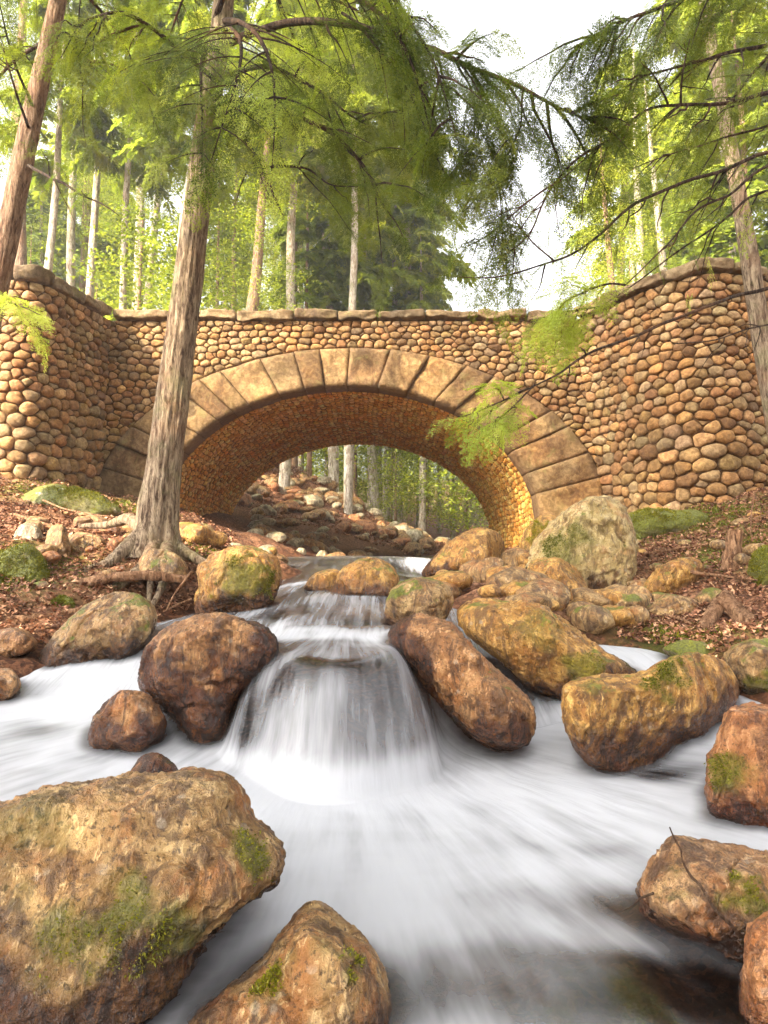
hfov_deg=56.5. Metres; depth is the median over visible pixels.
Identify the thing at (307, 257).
forest tree
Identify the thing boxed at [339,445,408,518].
bush
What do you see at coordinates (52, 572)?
stick
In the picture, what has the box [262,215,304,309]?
forest tree
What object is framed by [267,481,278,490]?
stone
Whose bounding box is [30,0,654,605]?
hemlock tree
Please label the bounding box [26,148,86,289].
forest tree
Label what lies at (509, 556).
stone
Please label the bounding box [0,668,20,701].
boulder
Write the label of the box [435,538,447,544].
stone
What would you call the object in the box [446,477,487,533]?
sapling
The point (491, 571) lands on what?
stone
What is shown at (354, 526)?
stone
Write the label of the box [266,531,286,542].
stone
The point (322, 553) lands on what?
stone
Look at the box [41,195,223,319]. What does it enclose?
sapling
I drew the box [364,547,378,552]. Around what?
stone
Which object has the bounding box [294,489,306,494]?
stone
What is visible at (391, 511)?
forest tree
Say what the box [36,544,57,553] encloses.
stone
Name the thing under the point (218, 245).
sapling
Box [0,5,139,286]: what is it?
forest tree
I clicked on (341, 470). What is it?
bush
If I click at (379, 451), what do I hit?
forest tree
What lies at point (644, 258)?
sapling
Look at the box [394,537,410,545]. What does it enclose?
stone
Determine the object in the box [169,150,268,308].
forest tree
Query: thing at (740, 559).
stone
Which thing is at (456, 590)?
stone
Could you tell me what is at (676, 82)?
forest tree
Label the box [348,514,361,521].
stone
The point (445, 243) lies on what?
forest tree
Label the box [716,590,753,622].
driftwood log
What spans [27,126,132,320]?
forest tree
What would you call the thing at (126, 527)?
stone
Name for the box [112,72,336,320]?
forest tree
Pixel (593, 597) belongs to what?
stone
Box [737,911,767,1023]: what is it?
boulder
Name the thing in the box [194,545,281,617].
boulder
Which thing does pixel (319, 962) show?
boulder
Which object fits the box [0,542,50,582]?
boulder
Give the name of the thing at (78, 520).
stone
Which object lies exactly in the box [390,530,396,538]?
stone
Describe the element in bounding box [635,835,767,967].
boulder
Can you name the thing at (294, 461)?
forest tree
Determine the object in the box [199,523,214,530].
stone
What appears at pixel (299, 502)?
stone
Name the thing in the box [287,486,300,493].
stone
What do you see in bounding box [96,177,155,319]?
forest tree
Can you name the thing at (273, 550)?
stone
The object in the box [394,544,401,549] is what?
stone
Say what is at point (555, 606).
stone
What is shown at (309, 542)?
stone
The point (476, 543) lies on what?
boulder
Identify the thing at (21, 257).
forest tree
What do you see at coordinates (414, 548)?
stone
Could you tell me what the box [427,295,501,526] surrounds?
forest tree
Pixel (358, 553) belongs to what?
stone
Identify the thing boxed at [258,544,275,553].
stone
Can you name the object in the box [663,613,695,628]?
stick
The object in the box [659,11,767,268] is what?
forest tree
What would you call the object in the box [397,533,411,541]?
stone
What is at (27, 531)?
boulder
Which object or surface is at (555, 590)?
stone
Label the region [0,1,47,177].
forest tree
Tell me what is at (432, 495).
bush
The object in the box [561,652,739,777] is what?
boulder
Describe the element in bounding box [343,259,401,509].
forest tree
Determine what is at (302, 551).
stone
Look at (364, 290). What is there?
forest tree
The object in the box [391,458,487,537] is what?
sapling
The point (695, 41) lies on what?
hemlock tree
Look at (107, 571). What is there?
stone
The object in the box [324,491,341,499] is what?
stone
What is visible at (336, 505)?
stone
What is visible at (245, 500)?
stone
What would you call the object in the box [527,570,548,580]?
stone
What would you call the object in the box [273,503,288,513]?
stone
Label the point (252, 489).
stone
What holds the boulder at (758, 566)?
on the ground
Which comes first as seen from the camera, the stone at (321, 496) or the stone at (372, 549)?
the stone at (372, 549)
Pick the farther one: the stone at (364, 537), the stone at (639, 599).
the stone at (364, 537)
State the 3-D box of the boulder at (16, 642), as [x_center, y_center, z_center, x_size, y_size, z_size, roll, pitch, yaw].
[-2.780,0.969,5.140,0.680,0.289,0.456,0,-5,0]
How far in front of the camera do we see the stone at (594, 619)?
5.74 m
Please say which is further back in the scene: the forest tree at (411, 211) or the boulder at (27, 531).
the forest tree at (411, 211)
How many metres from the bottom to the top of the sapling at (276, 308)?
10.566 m
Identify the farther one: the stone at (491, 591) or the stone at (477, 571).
the stone at (477, 571)
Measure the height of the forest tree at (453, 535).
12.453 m
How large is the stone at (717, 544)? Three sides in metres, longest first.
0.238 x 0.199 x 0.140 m
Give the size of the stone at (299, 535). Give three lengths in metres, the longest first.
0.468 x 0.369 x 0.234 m
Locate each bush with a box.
[316,444,383,490]
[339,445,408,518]
[339,447,437,519]
[360,448,436,517]
[382,458,418,525]
[403,460,459,521]
[416,466,484,533]
[430,471,470,512]
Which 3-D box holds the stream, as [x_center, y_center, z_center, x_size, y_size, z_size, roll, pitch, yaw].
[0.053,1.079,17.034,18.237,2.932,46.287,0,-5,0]
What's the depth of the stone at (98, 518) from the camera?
8.74 m
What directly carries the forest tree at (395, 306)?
on the ground
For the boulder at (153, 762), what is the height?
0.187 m
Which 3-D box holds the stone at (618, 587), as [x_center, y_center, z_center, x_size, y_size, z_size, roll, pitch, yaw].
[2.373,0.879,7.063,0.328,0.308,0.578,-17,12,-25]
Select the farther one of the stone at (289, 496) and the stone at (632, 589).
the stone at (289, 496)
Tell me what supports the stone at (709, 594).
on the ground
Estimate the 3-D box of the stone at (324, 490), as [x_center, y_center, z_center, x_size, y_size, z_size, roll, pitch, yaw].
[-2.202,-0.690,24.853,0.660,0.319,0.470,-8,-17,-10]
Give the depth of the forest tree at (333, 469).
27.63 m
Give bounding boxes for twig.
[620,892,653,911]
[669,827,743,940]
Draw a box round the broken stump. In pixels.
[720,529,743,571]
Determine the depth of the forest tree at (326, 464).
36.28 m
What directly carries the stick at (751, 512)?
on the ground
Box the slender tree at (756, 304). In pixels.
[621,0,767,438]
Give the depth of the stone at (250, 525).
17.27 m
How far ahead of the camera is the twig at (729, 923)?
1.85 m
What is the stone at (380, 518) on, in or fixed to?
on the ground
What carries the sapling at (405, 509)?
on the ground
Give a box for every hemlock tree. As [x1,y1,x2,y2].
[0,0,185,371]
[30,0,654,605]
[422,0,767,467]
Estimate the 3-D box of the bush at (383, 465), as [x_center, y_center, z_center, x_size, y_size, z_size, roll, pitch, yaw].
[-0.158,-1.807,39.286,6.924,6.681,7.662,0,-5,0]
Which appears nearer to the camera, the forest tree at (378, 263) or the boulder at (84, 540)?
the boulder at (84, 540)
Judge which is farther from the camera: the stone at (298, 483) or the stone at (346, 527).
the stone at (298, 483)
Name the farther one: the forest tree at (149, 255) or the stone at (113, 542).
the forest tree at (149, 255)
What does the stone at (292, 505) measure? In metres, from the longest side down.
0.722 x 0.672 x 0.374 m
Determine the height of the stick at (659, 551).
0.151 m
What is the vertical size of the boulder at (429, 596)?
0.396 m
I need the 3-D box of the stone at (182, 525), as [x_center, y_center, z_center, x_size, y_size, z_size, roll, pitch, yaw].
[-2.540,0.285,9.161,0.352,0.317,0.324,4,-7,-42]
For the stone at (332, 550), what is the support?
on the ground
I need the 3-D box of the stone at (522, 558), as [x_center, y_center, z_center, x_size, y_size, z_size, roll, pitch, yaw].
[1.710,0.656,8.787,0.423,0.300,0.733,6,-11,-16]
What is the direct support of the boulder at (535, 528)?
on the ground
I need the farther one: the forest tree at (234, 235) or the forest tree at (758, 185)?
the forest tree at (234, 235)
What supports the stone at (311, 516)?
on the ground
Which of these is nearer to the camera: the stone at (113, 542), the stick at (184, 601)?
the stick at (184, 601)
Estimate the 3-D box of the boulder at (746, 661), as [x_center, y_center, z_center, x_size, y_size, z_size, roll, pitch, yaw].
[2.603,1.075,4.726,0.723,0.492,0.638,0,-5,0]
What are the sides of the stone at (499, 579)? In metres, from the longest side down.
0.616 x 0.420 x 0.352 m
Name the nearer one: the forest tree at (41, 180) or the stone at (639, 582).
the stone at (639, 582)
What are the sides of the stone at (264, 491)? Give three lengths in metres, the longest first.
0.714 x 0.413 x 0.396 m
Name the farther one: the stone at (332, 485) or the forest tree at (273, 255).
the forest tree at (273, 255)
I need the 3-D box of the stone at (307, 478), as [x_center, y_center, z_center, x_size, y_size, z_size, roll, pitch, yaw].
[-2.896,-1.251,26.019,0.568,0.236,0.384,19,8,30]
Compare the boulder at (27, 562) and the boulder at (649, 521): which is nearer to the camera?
the boulder at (27, 562)
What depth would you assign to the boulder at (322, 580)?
6.89 m
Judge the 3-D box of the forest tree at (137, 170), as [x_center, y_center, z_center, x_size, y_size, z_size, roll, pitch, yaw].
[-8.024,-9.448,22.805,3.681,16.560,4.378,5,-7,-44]
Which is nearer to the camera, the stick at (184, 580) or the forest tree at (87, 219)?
the stick at (184, 580)
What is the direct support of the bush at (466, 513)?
on the ground
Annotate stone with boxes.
[25,520,43,529]
[26,516,49,525]
[31,581,48,589]
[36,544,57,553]
[42,551,60,565]
[43,525,53,530]
[73,516,93,525]
[85,546,97,552]
[86,515,107,522]
[99,527,119,534]
[99,569,115,583]
[107,536,123,548]
[110,565,124,571]
[121,525,132,530]
[179,522,194,530]
[180,523,211,544]
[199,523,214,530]
[202,530,227,547]
[229,542,243,545]
[237,493,251,506]
[245,482,258,494]
[247,522,260,527]
[247,528,263,533]
[250,507,264,515]
[250,514,264,519]
[251,494,262,499]
[254,524,275,533]
[255,485,270,496]
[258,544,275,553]
[260,504,276,515]
[260,518,274,525]
[261,475,270,479]
[264,477,278,484]
[264,497,271,502]
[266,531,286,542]
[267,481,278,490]
[267,547,277,555]
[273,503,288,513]
[275,522,287,527]
[277,553,288,563]
[278,500,299,510]
[282,518,300,525]
[283,493,294,499]
[284,533,297,540]
[286,538,303,546]
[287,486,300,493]
[290,479,295,485]
[293,495,302,500]
[293,533,305,541]
[294,479,302,485]
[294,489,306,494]
[294,500,303,505]
[296,548,305,554]
[298,506,317,512]
[299,474,311,480]
[301,512,319,521]
[304,494,323,507]
[304,538,330,553]
[310,532,320,539]
[311,509,332,519]
[311,546,318,552]
[313,489,323,494]
[314,476,330,484]
[314,487,329,493]
[314,493,323,499]
[316,526,328,532]
[316,550,327,556]
[319,532,329,537]
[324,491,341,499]
[325,498,342,503]
[325,511,334,522]
[325,552,345,563]
[327,480,338,490]
[329,536,338,542]
[329,547,341,552]
[331,502,341,508]
[336,522,351,532]
[347,550,366,562]
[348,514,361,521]
[351,523,357,531]
[353,504,362,512]
[354,497,364,507]
[354,525,362,532]
[354,535,368,539]
[355,519,377,532]
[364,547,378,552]
[367,508,382,516]
[371,531,380,536]
[375,516,384,520]
[378,528,391,537]
[379,534,388,539]
[385,525,398,536]
[389,521,398,525]
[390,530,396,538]
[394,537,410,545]
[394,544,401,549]
[396,525,409,530]
[397,530,405,535]
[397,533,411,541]
[403,542,422,555]
[406,529,422,542]
[418,537,435,549]
[422,544,431,549]
[430,570,472,589]
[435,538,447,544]
[442,581,461,598]
[459,559,478,571]
[466,557,505,582]
[477,584,503,597]
[486,565,513,578]
[486,566,528,587]
[500,548,528,566]
[500,580,530,595]
[504,592,552,607]
[516,552,530,564]
[516,577,570,609]
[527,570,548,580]
[550,600,559,610]
[555,604,564,611]
[566,601,593,616]
[569,597,588,603]
[571,587,613,605]
[571,605,614,633]
[592,589,625,604]
[602,605,615,610]
[604,584,627,591]
[610,609,633,626]
[613,605,640,627]
[615,593,650,607]
[624,584,652,602]
[627,580,645,585]
[629,606,650,625]
[646,604,660,613]
[649,563,662,569]
[651,592,668,600]
[677,539,693,545]
[695,587,721,605]
[709,539,724,550]
[731,518,748,525]
[734,553,750,565]
[742,543,764,555]
[747,512,761,517]
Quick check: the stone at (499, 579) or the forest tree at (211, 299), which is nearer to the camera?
the stone at (499, 579)
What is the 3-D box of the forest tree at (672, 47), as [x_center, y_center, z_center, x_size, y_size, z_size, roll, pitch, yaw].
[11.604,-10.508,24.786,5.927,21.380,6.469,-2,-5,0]
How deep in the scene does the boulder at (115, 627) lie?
4.95 m
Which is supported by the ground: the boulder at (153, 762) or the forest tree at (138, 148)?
the forest tree at (138, 148)
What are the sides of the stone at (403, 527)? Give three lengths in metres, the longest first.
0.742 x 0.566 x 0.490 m
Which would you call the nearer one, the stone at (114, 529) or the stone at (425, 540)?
the stone at (114, 529)
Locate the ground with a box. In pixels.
[0,468,767,1023]
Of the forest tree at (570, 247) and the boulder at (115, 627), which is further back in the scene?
the forest tree at (570, 247)
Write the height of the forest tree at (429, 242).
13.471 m
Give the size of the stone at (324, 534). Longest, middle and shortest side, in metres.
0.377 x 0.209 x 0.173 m
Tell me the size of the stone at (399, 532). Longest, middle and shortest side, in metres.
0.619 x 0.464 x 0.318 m
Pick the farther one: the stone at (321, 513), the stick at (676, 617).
the stone at (321, 513)
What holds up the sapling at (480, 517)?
on the ground
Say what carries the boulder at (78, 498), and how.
on the ground
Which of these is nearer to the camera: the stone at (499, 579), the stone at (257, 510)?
the stone at (499, 579)
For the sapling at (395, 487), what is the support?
on the ground
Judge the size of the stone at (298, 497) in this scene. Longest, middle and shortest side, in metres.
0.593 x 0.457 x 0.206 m
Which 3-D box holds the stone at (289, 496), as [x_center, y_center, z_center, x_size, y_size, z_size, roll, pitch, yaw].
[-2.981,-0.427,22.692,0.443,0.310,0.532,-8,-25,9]
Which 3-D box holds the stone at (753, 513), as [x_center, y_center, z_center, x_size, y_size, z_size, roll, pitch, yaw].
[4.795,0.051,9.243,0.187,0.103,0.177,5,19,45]
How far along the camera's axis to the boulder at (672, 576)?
7.13 m
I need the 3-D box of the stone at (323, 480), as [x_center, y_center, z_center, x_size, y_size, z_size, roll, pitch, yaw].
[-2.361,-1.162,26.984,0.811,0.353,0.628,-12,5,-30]
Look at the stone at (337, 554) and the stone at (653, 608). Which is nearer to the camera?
the stone at (653, 608)
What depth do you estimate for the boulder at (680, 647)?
5.08 m
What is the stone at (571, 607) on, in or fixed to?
on the ground
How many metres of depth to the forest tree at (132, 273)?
45.51 m
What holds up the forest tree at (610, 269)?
on the ground
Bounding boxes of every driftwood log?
[0,606,82,623]
[77,570,186,587]
[696,589,735,629]
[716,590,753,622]
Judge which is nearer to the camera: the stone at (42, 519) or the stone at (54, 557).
the stone at (54, 557)
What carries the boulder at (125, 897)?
on the ground
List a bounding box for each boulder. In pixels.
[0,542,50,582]
[0,627,37,657]
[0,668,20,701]
[0,766,285,1023]
[12,523,42,540]
[21,483,121,515]
[38,591,156,668]
[45,524,70,557]
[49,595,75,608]
[68,532,105,550]
[87,690,166,755]
[130,752,177,772]
[137,612,278,748]
[138,548,187,582]
[188,900,391,1023]
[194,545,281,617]
[304,569,339,598]
[330,557,398,606]
[384,577,453,624]
[387,612,536,751]
[421,527,504,576]
[457,598,636,700]
[518,515,555,550]
[525,495,639,588]
[527,557,587,599]
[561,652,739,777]
[628,507,707,538]
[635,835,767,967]
[643,557,704,592]
[650,594,698,617]
[662,639,708,656]
[704,701,767,830]
[723,638,767,694]
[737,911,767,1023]
[747,544,767,586]
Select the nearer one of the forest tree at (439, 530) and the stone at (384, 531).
the stone at (384, 531)
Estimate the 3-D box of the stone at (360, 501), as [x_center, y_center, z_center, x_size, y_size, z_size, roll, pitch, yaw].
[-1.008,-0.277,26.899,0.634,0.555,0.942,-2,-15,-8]
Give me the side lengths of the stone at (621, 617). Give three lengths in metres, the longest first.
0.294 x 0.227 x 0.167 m
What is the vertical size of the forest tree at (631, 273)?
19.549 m
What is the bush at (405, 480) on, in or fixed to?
on the ground
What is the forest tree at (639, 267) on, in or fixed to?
on the ground
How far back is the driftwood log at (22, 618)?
5.67 m
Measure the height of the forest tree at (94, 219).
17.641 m
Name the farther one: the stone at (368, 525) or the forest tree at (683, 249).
the forest tree at (683, 249)
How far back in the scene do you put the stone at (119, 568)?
6.81 m
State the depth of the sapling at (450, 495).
31.28 m
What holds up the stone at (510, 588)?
on the ground
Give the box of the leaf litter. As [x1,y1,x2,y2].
[0,465,767,656]
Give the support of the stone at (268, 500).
on the ground
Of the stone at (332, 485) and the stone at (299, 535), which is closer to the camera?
the stone at (299, 535)
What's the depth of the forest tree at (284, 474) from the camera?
23.81 m
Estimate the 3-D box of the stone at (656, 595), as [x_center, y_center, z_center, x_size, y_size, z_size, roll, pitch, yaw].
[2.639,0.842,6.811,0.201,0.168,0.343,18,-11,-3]
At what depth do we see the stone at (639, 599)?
6.40 m
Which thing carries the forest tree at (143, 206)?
on the ground
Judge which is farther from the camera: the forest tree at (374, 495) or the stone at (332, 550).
the forest tree at (374, 495)
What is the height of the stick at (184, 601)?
0.127 m
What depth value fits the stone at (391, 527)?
21.86 m
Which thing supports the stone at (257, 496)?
on the ground
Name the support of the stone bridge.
on the ground
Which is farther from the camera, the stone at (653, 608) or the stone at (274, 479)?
the stone at (274, 479)
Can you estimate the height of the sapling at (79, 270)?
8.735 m
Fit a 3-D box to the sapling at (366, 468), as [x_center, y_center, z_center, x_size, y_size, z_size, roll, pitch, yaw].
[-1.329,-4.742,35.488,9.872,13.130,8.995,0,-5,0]
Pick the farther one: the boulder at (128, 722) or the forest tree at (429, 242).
the forest tree at (429, 242)
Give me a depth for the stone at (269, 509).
20.25 m
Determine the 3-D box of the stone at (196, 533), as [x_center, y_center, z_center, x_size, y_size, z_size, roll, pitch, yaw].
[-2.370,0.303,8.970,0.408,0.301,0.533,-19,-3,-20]
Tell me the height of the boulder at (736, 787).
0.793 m
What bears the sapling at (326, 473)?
on the ground
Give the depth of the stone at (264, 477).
24.05 m
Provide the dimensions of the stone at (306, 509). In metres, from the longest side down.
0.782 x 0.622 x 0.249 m
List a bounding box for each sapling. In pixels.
[26,211,72,281]
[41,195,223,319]
[63,266,133,320]
[85,207,274,318]
[109,241,269,316]
[138,125,283,311]
[259,289,343,476]
[261,244,382,492]
[299,300,441,501]
[304,300,448,510]
[354,446,449,523]
[358,447,484,529]
[364,447,485,528]
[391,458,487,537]
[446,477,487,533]
[465,503,488,527]
[583,238,671,289]
[644,146,767,266]
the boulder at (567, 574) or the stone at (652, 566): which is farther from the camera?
the stone at (652, 566)
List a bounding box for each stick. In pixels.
[13,513,82,530]
[31,566,77,582]
[42,499,116,516]
[163,598,191,611]
[166,571,192,610]
[643,543,708,554]
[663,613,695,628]
[690,570,757,580]
[750,492,754,535]
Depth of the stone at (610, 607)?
6.09 m
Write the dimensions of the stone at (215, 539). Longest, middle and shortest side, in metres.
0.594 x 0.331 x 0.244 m
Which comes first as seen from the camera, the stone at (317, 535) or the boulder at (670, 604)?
the boulder at (670, 604)
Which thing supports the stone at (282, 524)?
on the ground
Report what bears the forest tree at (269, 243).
on the ground
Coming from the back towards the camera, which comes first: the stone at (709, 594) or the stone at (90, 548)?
the stone at (90, 548)
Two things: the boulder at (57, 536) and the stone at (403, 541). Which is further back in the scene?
the stone at (403, 541)
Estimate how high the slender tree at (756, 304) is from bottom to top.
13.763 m
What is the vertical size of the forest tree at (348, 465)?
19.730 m
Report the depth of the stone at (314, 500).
22.75 m
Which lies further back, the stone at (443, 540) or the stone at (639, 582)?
the stone at (443, 540)
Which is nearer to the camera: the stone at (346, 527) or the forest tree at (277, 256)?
the stone at (346, 527)
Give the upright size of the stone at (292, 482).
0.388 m
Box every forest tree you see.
[0,0,108,264]
[0,0,131,271]
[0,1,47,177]
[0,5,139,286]
[1,2,180,297]
[26,147,134,292]
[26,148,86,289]
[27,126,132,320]
[40,47,163,292]
[45,55,207,308]
[62,0,190,309]
[66,123,185,309]
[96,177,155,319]
[106,0,277,246]
[109,0,229,309]
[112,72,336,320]
[115,222,160,306]
[119,257,160,307]
[168,46,276,310]
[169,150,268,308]
[202,223,268,310]
[207,201,279,307]
[217,0,354,493]
[227,201,317,288]
[229,209,317,309]
[233,46,318,472]
[240,175,310,273]
[241,0,350,471]
[250,3,396,491]
[256,210,303,309]
[260,0,441,514]
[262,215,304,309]
[264,153,350,475]
[281,121,442,509]
[296,152,419,473]
[303,238,333,475]
[317,289,440,521]
[336,260,403,510]
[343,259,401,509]
[345,176,453,521]
[358,95,478,522]
[393,226,450,531]
[401,227,454,527]
[404,459,450,533]
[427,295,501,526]
[446,308,455,539]
[470,492,473,526]
[500,124,682,318]
[550,33,718,281]
[553,49,685,294]
[561,75,728,299]
[567,118,692,301]
[622,0,767,258]
[626,157,712,278]
[645,148,737,267]
[651,72,764,271]
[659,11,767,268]
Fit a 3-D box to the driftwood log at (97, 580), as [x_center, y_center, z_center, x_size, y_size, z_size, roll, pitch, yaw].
[-2.302,0.620,6.554,0.957,0.181,0.137,1,-5,-11]
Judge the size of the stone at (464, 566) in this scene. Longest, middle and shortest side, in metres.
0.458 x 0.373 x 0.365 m
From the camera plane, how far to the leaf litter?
7.20 m
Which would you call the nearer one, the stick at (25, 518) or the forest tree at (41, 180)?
the stick at (25, 518)
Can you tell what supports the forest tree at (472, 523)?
on the ground
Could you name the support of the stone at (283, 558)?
on the ground
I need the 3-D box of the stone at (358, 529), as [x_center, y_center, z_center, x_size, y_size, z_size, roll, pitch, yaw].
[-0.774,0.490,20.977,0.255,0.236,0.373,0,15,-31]
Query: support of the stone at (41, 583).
on the ground
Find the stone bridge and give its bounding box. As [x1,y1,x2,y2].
[0,257,767,547]
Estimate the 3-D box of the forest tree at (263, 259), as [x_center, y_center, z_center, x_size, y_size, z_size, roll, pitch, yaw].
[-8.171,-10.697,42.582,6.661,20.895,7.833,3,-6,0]
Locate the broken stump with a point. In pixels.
(733, 541)
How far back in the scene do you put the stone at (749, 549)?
7.47 m
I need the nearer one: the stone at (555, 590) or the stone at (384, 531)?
the stone at (555, 590)
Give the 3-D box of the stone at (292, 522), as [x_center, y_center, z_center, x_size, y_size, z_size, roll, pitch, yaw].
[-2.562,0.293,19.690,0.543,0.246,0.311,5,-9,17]
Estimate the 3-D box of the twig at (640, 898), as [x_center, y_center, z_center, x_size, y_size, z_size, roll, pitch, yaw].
[0.738,1.145,2.095,0.012,0.115,0.144,2,-5,-23]
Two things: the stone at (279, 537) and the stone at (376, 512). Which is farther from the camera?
the stone at (376, 512)
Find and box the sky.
[0,0,767,477]
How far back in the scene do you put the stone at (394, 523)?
25.39 m
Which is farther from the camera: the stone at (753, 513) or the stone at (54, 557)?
the stone at (753, 513)
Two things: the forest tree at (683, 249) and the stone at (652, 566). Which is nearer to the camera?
the stone at (652, 566)
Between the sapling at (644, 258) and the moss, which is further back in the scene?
the sapling at (644, 258)
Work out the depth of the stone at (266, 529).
15.70 m
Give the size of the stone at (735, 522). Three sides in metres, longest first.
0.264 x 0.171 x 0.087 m
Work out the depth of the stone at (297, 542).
15.59 m
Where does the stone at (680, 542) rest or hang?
on the ground
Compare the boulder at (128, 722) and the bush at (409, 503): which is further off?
the bush at (409, 503)
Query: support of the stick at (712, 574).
on the leaf litter
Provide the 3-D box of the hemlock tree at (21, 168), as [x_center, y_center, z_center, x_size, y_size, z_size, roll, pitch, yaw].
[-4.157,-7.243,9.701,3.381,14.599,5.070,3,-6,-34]
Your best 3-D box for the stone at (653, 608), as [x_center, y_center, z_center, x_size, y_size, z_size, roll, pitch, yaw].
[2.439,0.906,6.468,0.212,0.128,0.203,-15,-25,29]
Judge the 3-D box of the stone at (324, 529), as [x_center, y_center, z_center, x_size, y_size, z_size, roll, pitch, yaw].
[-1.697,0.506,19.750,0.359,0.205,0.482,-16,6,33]
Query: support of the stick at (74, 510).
on the ground
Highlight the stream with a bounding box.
[0,556,767,1023]
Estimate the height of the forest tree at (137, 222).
22.192 m
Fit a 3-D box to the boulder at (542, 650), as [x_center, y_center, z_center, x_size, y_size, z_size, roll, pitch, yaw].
[1.102,0.951,4.942,1.229,0.694,0.710,-2,-5,18]
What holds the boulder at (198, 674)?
on the ground
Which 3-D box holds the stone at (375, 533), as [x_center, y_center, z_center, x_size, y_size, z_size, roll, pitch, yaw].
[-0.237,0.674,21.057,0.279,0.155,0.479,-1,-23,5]
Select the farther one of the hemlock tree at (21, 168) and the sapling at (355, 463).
the sapling at (355, 463)
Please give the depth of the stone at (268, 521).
18.47 m
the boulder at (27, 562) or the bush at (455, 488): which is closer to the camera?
the boulder at (27, 562)
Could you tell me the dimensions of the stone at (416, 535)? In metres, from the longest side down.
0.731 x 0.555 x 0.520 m
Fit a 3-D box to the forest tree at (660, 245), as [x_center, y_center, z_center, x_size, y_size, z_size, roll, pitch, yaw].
[8.913,-7.197,23.671,9.380,15.732,7.249,2,-5,-27]
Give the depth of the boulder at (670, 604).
6.37 m
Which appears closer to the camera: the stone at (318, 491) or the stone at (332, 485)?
the stone at (318, 491)
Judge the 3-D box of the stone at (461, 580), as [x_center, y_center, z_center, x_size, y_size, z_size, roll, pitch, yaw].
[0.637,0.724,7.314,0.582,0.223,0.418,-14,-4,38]
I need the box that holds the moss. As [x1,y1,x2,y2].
[0,479,767,648]
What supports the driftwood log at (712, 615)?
on the ground
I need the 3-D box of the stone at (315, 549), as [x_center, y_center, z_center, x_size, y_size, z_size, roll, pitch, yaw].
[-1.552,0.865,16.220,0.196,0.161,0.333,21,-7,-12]
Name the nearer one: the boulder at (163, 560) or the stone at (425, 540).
the boulder at (163, 560)
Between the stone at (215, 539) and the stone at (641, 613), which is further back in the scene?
the stone at (215, 539)
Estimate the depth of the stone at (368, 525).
21.49 m
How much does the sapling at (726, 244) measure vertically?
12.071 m
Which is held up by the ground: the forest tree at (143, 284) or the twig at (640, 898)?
the forest tree at (143, 284)
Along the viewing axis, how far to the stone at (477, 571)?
7.82 m
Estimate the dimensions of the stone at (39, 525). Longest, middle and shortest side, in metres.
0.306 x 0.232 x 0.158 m
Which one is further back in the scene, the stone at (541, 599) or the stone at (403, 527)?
the stone at (403, 527)
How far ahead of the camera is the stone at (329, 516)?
21.15 m
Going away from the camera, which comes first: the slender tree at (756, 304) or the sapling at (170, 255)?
the slender tree at (756, 304)
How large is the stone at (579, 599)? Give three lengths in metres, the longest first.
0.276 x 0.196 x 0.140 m
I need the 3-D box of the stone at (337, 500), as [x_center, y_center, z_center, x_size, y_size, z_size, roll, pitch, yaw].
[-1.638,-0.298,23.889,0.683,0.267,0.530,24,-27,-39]
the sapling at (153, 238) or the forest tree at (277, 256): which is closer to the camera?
the sapling at (153, 238)
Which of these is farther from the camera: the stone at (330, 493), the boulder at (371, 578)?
the stone at (330, 493)
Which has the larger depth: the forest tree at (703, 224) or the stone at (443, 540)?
the forest tree at (703, 224)
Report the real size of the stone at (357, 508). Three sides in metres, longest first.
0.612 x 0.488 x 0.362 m
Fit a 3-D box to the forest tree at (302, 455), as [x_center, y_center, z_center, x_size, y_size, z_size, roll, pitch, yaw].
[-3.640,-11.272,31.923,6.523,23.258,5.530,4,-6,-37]
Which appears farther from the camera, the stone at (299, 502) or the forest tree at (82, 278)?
the forest tree at (82, 278)
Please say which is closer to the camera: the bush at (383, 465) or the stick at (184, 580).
the stick at (184, 580)
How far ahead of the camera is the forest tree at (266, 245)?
37.16 m
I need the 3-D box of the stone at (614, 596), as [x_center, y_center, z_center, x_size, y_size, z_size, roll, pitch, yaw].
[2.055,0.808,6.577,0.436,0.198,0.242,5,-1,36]
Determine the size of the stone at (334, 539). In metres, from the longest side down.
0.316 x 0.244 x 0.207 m
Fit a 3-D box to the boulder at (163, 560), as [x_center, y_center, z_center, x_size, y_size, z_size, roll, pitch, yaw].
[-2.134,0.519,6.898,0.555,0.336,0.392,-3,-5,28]
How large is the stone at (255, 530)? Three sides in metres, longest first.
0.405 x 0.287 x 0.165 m
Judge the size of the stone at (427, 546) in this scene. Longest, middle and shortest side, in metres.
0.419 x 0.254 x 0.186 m
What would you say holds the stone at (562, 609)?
on the ground
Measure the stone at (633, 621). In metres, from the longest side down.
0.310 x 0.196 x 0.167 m
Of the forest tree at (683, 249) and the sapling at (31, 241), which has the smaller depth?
the sapling at (31, 241)
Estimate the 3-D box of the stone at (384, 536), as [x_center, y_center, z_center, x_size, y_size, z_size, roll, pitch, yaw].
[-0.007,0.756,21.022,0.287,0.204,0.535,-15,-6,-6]
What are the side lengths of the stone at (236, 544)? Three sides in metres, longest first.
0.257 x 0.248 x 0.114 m
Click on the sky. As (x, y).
(538, 24)
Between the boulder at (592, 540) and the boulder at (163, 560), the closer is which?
the boulder at (163, 560)
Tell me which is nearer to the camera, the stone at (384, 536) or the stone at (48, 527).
the stone at (48, 527)
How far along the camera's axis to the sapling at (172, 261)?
26.69 m
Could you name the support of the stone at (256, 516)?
on the ground
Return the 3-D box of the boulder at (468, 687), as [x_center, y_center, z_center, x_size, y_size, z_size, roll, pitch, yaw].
[0.437,1.019,4.307,0.996,0.824,0.646,-3,-6,35]

